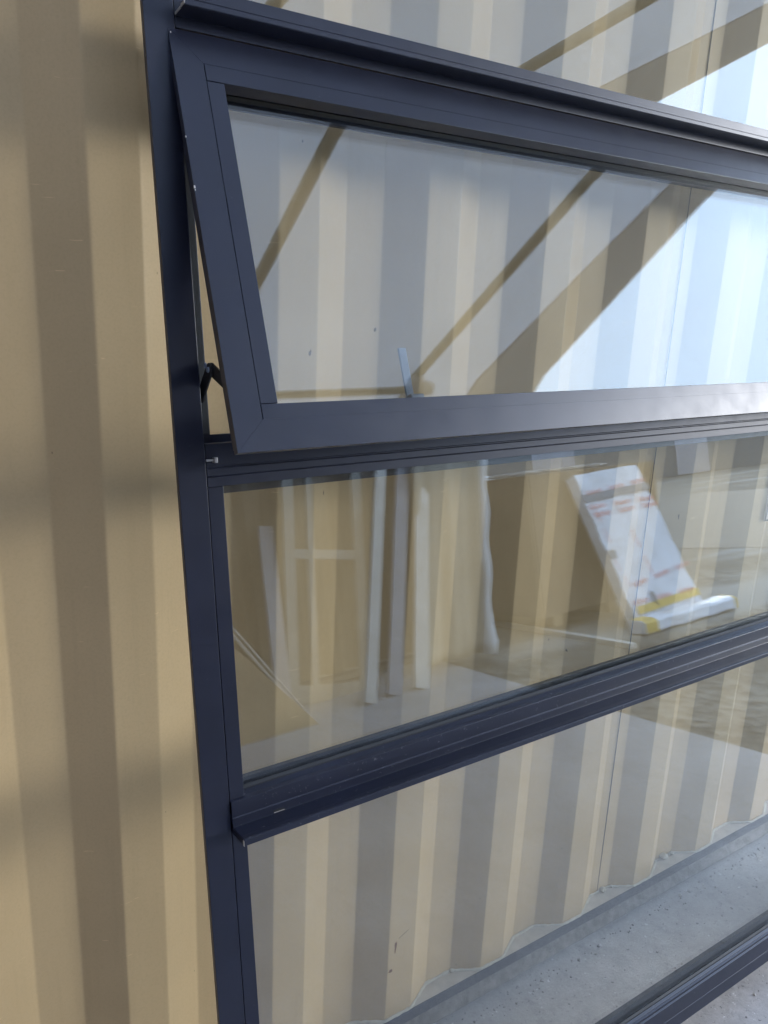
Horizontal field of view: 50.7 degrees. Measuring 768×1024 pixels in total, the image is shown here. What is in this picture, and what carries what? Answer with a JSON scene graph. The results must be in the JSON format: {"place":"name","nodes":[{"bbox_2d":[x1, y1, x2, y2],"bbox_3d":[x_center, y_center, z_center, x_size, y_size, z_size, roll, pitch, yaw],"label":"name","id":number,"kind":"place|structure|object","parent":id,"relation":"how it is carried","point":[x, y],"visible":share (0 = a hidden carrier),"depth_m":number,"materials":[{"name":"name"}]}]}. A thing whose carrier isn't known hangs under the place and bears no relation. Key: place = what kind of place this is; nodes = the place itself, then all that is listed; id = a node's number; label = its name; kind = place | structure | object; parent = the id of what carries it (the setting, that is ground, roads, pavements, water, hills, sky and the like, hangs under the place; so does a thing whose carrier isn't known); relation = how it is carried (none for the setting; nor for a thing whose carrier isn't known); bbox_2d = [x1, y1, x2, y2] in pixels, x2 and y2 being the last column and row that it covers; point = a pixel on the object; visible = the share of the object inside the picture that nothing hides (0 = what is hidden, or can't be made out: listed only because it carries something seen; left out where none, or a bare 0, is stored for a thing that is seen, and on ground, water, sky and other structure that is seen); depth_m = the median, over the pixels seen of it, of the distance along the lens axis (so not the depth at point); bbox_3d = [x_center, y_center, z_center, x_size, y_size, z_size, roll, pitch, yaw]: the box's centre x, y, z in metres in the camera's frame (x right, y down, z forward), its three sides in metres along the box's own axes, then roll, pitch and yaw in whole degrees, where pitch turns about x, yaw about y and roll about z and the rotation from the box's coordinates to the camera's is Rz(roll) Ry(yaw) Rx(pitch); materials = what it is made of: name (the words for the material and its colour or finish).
{"place":"outdoors","nodes":[
{"label":"outdoors","id":0,"kind":"place"},
{"bbox_2d":[434,833,767,1023],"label":"concrete slab","id":1,"kind":"structure","parent":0,"point":[621,968],"depth_m":2.11,"materials":[{"name":"grey concrete"}]},
{"bbox_2d":[0,0,767,1023],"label":"shipping container","id":2,"kind":"object","parent":1,"relation":"on","point":[364,606],"visible":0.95,"depth_m":1.49,"materials":[{"name":"beige paint"}]},
{"bbox_2d":[462,843,767,1022],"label":"grit","id":3,"kind":"object","parent":1,"relation":"on","point":[598,946],"visible":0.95,"depth_m":2.20,"materials":[{"name":"grey gravel"}]},
{"bbox_3d":[-0.027,1.253,1.444,0.100,0.138,0.220,-8,18,-33],"label":"timber packer","id":4,"kind":"object","parent":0,"visible":0},
{"bbox_2d":[140,0,767,1023],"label":"window unit","id":5,"kind":"structure","parent":4,"relation":"on","point":[210,64],"depth_m":1.14,"materials":[{"name":"metal"}]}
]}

